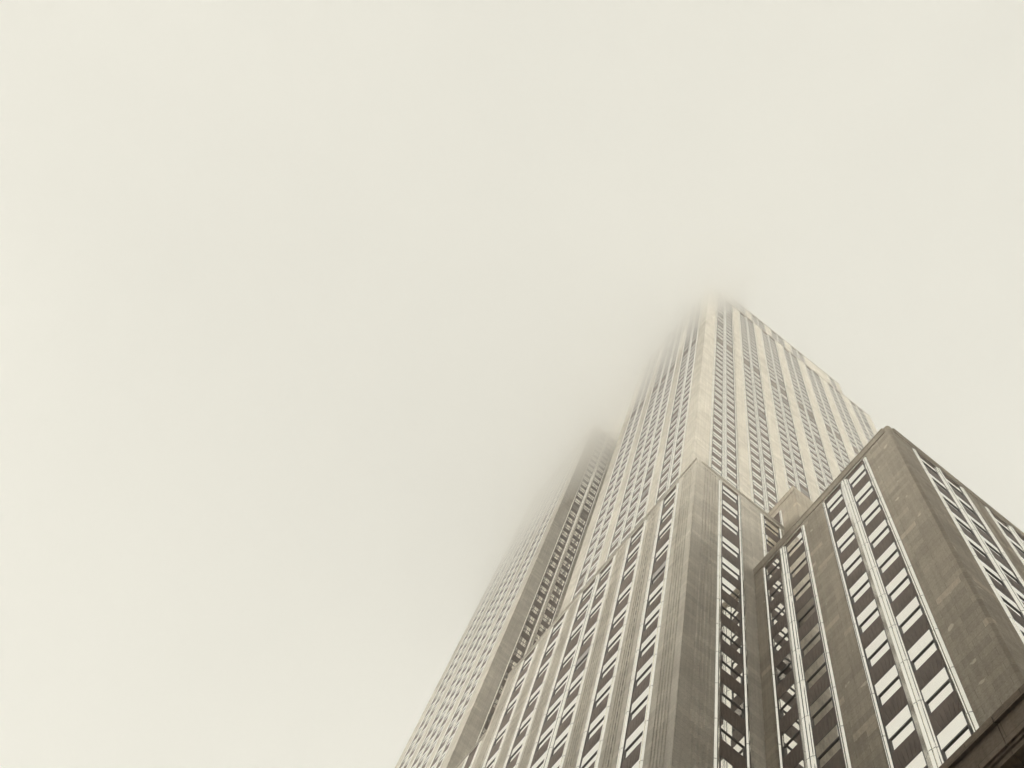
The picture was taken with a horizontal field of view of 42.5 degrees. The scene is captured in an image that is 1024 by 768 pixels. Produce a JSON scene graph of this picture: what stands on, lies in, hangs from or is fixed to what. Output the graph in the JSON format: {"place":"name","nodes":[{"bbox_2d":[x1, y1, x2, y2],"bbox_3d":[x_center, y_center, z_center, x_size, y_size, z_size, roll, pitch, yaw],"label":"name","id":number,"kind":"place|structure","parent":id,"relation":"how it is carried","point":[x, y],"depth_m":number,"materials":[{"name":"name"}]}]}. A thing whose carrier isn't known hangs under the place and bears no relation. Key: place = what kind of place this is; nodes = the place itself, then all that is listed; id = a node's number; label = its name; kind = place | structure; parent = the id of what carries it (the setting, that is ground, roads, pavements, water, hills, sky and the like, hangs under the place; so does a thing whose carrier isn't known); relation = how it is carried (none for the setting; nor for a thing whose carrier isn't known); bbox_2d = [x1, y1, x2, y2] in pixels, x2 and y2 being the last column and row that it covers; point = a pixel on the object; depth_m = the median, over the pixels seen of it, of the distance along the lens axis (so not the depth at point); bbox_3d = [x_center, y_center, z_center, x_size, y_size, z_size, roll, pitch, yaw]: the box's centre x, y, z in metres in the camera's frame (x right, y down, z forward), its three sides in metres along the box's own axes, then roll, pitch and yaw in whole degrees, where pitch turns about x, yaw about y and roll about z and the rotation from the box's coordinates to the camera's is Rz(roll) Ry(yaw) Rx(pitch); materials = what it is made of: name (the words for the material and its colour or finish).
{"place":"outdoors","nodes":[
{"label":"outdoors","id":0,"kind":"place"},
{"bbox_2d":[0,0,1023,767],"label":"sky","id":1,"kind":"structure","parent":0,"point":[306,307],"materials":[{"name":"beige"}]},
{"bbox_2d":[395,287,1023,767],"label":"skyscraper","id":2,"kind":"structure","parent":0,"point":[743,537],"depth_m":72.86,"materials":[{"name":"stone"}]},
{"bbox_2d":[531,750,546,767],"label":"window","id":3,"kind":"structure","parent":2,"relation":"in","point":[539,763],"depth_m":69.93,"materials":[{"name":"glass"}]},
{"bbox_2d":[535,719,555,752],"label":"window","id":4,"kind":"structure","parent":2,"relation":"in","point":[546,735],"depth_m":73.07,"materials":[{"name":"glass"}]},
{"bbox_2d":[544,693,562,723],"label":"window","id":5,"kind":"structure","parent":2,"relation":"in","point":[556,704],"depth_m":76.56,"materials":[{"name":"glass"}]},
{"bbox_2d":[550,724,569,757],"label":"window","id":6,"kind":"structure","parent":2,"relation":"in","point":[561,739],"depth_m":69.03,"materials":[{"name":"glass"}]},
{"bbox_2d":[558,695,577,727],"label":"window","id":7,"kind":"structure","parent":2,"relation":"in","point":[569,709],"depth_m":72.54,"materials":[{"name":"glass"}]},
{"bbox_2d":[567,668,584,697],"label":"window","id":8,"kind":"structure","parent":2,"relation":"in","point":[577,681],"depth_m":76.04,"materials":[{"name":"glass"}]},
{"bbox_2d":[580,739,599,767],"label":"window","id":9,"kind":"structure","parent":2,"relation":"in","point":[590,757],"depth_m":61.28,"materials":[{"name":"glass"}]},
{"bbox_2d":[585,707,605,743],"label":"window","id":10,"kind":"structure","parent":2,"relation":"in","point":[597,722],"depth_m":64.64,"materials":[{"name":"glass"}]},
{"bbox_2d":[593,676,612,709],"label":"window","id":11,"kind":"structure","parent":2,"relation":"in","point":[604,691],"depth_m":68.15,"materials":[{"name":"glass"}]},
{"bbox_2d":[599,650,617,681],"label":"window","id":12,"kind":"structure","parent":2,"relation":"in","point":[610,663],"depth_m":71.68,"materials":[{"name":"glass"}]},
{"bbox_2d":[605,625,622,654],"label":"window","id":13,"kind":"structure","parent":2,"relation":"in","point":[616,637],"depth_m":75.15,"materials":[{"name":"glass"}]},
{"bbox_2d":[622,719,644,761],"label":"window","id":14,"kind":"structure","parent":2,"relation":"in","point":[635,738],"depth_m":56.65,"materials":[{"name":"glass"}]},
{"bbox_2d":[628,685,648,723],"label":"window","id":15,"kind":"structure","parent":2,"relation":"in","point":[641,700],"depth_m":60.20,"materials":[{"name":"glass"}]},
{"bbox_2d":[634,655,652,688],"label":"window","id":16,"kind":"structure","parent":2,"relation":"in","point":[645,669],"depth_m":63.74,"materials":[{"name":"glass"}]},
{"bbox_2d":[639,627,656,658],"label":"window","id":17,"kind":"structure","parent":2,"relation":"in","point":[649,641],"depth_m":67.24,"materials":[{"name":"glass"}]},
{"bbox_2d":[643,601,660,631],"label":"window","id":18,"kind":"structure","parent":2,"relation":"in","point":[654,614],"depth_m":70.76,"materials":[{"name":"glass"}]},
{"bbox_2d":[647,579,663,607],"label":"window","id":19,"kind":"structure","parent":2,"relation":"in","point":[656,592],"depth_m":74.24,"materials":[{"name":"glass"}]},
{"bbox_2d":[722,514,738,536],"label":"window","id":20,"kind":"structure","parent":2,"relation":"in","point":[726,522],"depth_m":85.19,"materials":[{"name":"glass"}]},
{"bbox_2d":[721,576,740,603],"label":"window","id":21,"kind":"structure","parent":2,"relation":"in","point":[726,585],"depth_m":73.50,"materials":[{"name":"glass"}]},
{"bbox_2d":[722,556,739,581],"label":"window","id":22,"kind":"structure","parent":2,"relation":"in","point":[728,566],"depth_m":76.97,"materials":[{"name":"glass"}]},
{"bbox_2d":[722,535,739,559],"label":"window","id":23,"kind":"structure","parent":2,"relation":"in","point":[726,543],"depth_m":80.85,"materials":[{"name":"glass"}]},
{"bbox_2d":[721,598,741,627],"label":"window","id":24,"kind":"structure","parent":2,"relation":"in","point":[726,608],"depth_m":69.97,"materials":[{"name":"glass"}]},
{"bbox_2d":[721,623,742,655],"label":"window","id":25,"kind":"structure","parent":2,"relation":"in","point":[727,635],"depth_m":66.44,"materials":[{"name":"glass"}]},
{"bbox_2d":[720,681,744,719],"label":"window","id":26,"kind":"structure","parent":2,"relation":"in","point":[728,697],"depth_m":59.41,"materials":[{"name":"glass"}]},
{"bbox_2d":[721,651,743,685],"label":"window","id":27,"kind":"structure","parent":2,"relation":"in","point":[728,664],"depth_m":62.96,"materials":[{"name":"glass"}]},
{"bbox_2d":[720,716,745,757],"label":"window","id":28,"kind":"structure","parent":2,"relation":"in","point":[733,737],"depth_m":55.88,"materials":[{"name":"glass"}]},
{"bbox_2d":[766,556,779,580],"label":"window","id":29,"kind":"structure","parent":2,"relation":"in","point":[772,569],"depth_m":76.54,"materials":[{"name":"glass"}]},
{"bbox_2d":[768,577,782,602],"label":"window","id":30,"kind":"structure","parent":2,"relation":"in","point":[777,586],"depth_m":73.11,"materials":[{"name":"glass"}]},
{"bbox_2d":[770,599,785,627],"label":"window","id":31,"kind":"structure","parent":2,"relation":"in","point":[779,611],"depth_m":69.61,"materials":[{"name":"glass"}]},
{"bbox_2d":[772,624,788,654],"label":"window","id":32,"kind":"structure","parent":2,"relation":"in","point":[782,637],"depth_m":66.08,"materials":[{"name":"glass"}]},
{"bbox_2d":[775,651,792,685],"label":"window","id":33,"kind":"structure","parent":2,"relation":"in","point":[784,667],"depth_m":62.56,"materials":[{"name":"glass"}]},
{"bbox_2d":[778,683,796,719],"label":"window","id":34,"kind":"structure","parent":2,"relation":"in","point":[788,699],"depth_m":59.03,"materials":[{"name":"glass"}]},
{"bbox_2d":[781,718,800,758],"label":"window","id":35,"kind":"structure","parent":2,"relation":"in","point":[791,737],"depth_m":55.51,"materials":[{"name":"glass"}]},
{"bbox_2d":[786,531,803,557],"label":"window","id":36,"kind":"structure","parent":2,"relation":"in","point":[798,540],"depth_m":76.08,"materials":[{"name":"glass"}]},
{"bbox_2d":[789,551,806,579],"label":"window","id":37,"kind":"structure","parent":2,"relation":"in","point":[801,560],"depth_m":72.63,"materials":[{"name":"glass"}]},
{"bbox_2d":[792,572,811,602],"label":"window","id":38,"kind":"structure","parent":2,"relation":"in","point":[805,583],"depth_m":69.13,"materials":[{"name":"glass"}]},
{"bbox_2d":[795,595,815,628],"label":"window","id":39,"kind":"structure","parent":2,"relation":"in","point":[809,608],"depth_m":65.61,"materials":[{"name":"glass"}]},
{"bbox_2d":[799,622,821,657],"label":"window","id":40,"kind":"structure","parent":2,"relation":"in","point":[813,636],"depth_m":62.11,"materials":[{"name":"glass"}]},
{"bbox_2d":[804,652,827,691],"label":"window","id":41,"kind":"structure","parent":2,"relation":"in","point":[818,667],"depth_m":58.57,"materials":[{"name":"glass"}]},
{"bbox_2d":[809,685,833,728],"bbox_3d":[13.047,13.590,55.025,0.348,2.120,1.380,39,-76,0],"label":"window","id":42,"kind":"structure","parent":2,"relation":"in","point":[824,703],"depth_m":55.03,"materials":[{"name":"glass"}]},
{"bbox_2d":[814,723,841,767],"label":"window","id":43,"kind":"structure","parent":2,"relation":"in","point":[830,744],"depth_m":51.49,"materials":[{"name":"glass"}]},
{"bbox_2d":[826,488,842,513],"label":"window","id":44,"kind":"structure","parent":2,"relation":"in","point":[836,499],"depth_m":75.23,"materials":[{"name":"glass"}]},
{"bbox_2d":[831,506,848,532],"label":"window","id":45,"kind":"structure","parent":2,"relation":"in","point":[843,515],"depth_m":71.75,"materials":[{"name":"glass"}]},
{"bbox_2d":[836,525,855,554],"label":"window","id":46,"kind":"structure","parent":2,"relation":"in","point":[849,535],"depth_m":68.26,"materials":[{"name":"glass"}]},
{"bbox_2d":[842,547,862,578],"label":"window","id":47,"kind":"structure","parent":2,"relation":"in","point":[855,558],"depth_m":64.74,"materials":[{"name":"glass"}]},
{"bbox_2d":[848,463,866,489],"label":"window","id":48,"kind":"structure","parent":2,"relation":"in","point":[861,471],"depth_m":74.73,"materials":[{"name":"glass"}]},
{"bbox_2d":[848,571,870,604],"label":"window","id":49,"kind":"structure","parent":2,"relation":"in","point":[862,584],"depth_m":61.23,"materials":[{"name":"glass"}]},
{"bbox_2d":[854,480,873,507],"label":"window","id":50,"kind":"structure","parent":2,"relation":"in","point":[867,489],"depth_m":71.28,"materials":[{"name":"glass"}]},
{"bbox_2d":[856,598,879,634],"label":"window","id":51,"kind":"structure","parent":2,"relation":"in","point":[870,613],"depth_m":57.71,"materials":[{"name":"glass"}]},
{"bbox_2d":[860,498,881,527],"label":"window","id":52,"kind":"structure","parent":2,"relation":"in","point":[875,507],"depth_m":67.80,"materials":[{"name":"glass"}]},
{"bbox_2d":[864,628,890,669],"bbox_3d":[15.143,10.988,54.167,0.348,2.120,1.280,39,-76,0],"label":"window","id":53,"kind":"structure","parent":2,"relation":"in","point":[880,645],"depth_m":54.17,"materials":[{"name":"glass"}]},
{"bbox_2d":[867,518,890,549],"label":"window","id":54,"kind":"structure","parent":2,"relation":"in","point":[883,528],"depth_m":64.27,"materials":[{"name":"glass"}]},
{"bbox_2d":[873,663,901,708],"bbox_3d":[14.570,11.692,50.631,0.348,2.120,1.280,39,-76,0],"label":"window","id":55,"kind":"structure","parent":2,"relation":"in","point":[890,682],"depth_m":50.63,"materials":[{"name":"glass"}]},
{"bbox_2d":[876,541,899,575],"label":"window","id":56,"kind":"structure","parent":2,"relation":"in","point":[892,552],"depth_m":60.76,"materials":[{"name":"glass"}]},
{"bbox_2d":[884,566,910,603],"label":"window","id":57,"kind":"structure","parent":2,"relation":"in","point":[894,588],"depth_m":57.22,"materials":[{"name":"glass"}]},
{"bbox_2d":[884,703,915,752],"bbox_3d":[13.997,12.397,47.096,0.348,2.120,1.280,39,-76,0],"label":"window","id":58,"kind":"structure","parent":2,"relation":"in","point":[901,725],"depth_m":47.10,"materials":[{"name":"glass"}]},
{"bbox_2d":[895,595,923,635],"bbox_3d":[16.310,9.540,53.689,0.348,2.120,1.320,39,-76,0],"label":"window","id":59,"kind":"structure","parent":2,"relation":"in","point":[913,610],"depth_m":53.68,"materials":[{"name":"glass"}]},
{"bbox_2d":[906,628,937,672],"bbox_3d":[15.737,10.244,50.154,0.348,2.120,1.320,39,-76,0],"label":"window","id":60,"kind":"structure","parent":2,"relation":"in","point":[925,646],"depth_m":50.15,"materials":[{"name":"glass"}]},
{"bbox_2d":[920,666,954,715],"bbox_3d":[15.164,10.948,46.619,0.348,2.120,1.320,39,-76,0],"label":"window","id":61,"kind":"structure","parent":2,"relation":"in","point":[940,686],"depth_m":46.61,"materials":[{"name":"glass"}]},
{"bbox_2d":[935,709,972,761],"bbox_3d":[14.591,11.653,43.083,0.348,2.120,1.320,39,-76,0],"label":"window","id":62,"kind":"structure","parent":2,"relation":"in","point":[958,730],"depth_m":43.20,"materials":[{"name":"glass"}]},
{"bbox_2d":[964,533,990,561],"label":"window","id":63,"kind":"structure","parent":2,"relation":"in","point":[975,545],"depth_m":60.08,"materials":[{"name":"glass"}]},
{"bbox_2d":[979,559,1007,589],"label":"window","id":64,"kind":"structure","parent":2,"relation":"in","point":[989,570],"depth_m":56.54,"materials":[{"name":"glass"}]},
{"bbox_2d":[995,558,1021,586],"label":"window","id":65,"kind":"structure","parent":2,"relation":"in","point":[1006,570],"depth_m":60.07,"materials":[{"name":"glass"}]},
{"bbox_2d":[995,587,1023,618],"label":"window","id":66,"kind":"structure","parent":2,"relation":"in","point":[1010,603],"depth_m":53.03,"materials":[{"name":"glass"}]},
{"bbox_2d":[1011,584,1023,602],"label":"window","id":67,"kind":"structure","parent":2,"relation":"in","point":[1020,594],"depth_m":56.85,"materials":[{"name":"glass"}]}
]}

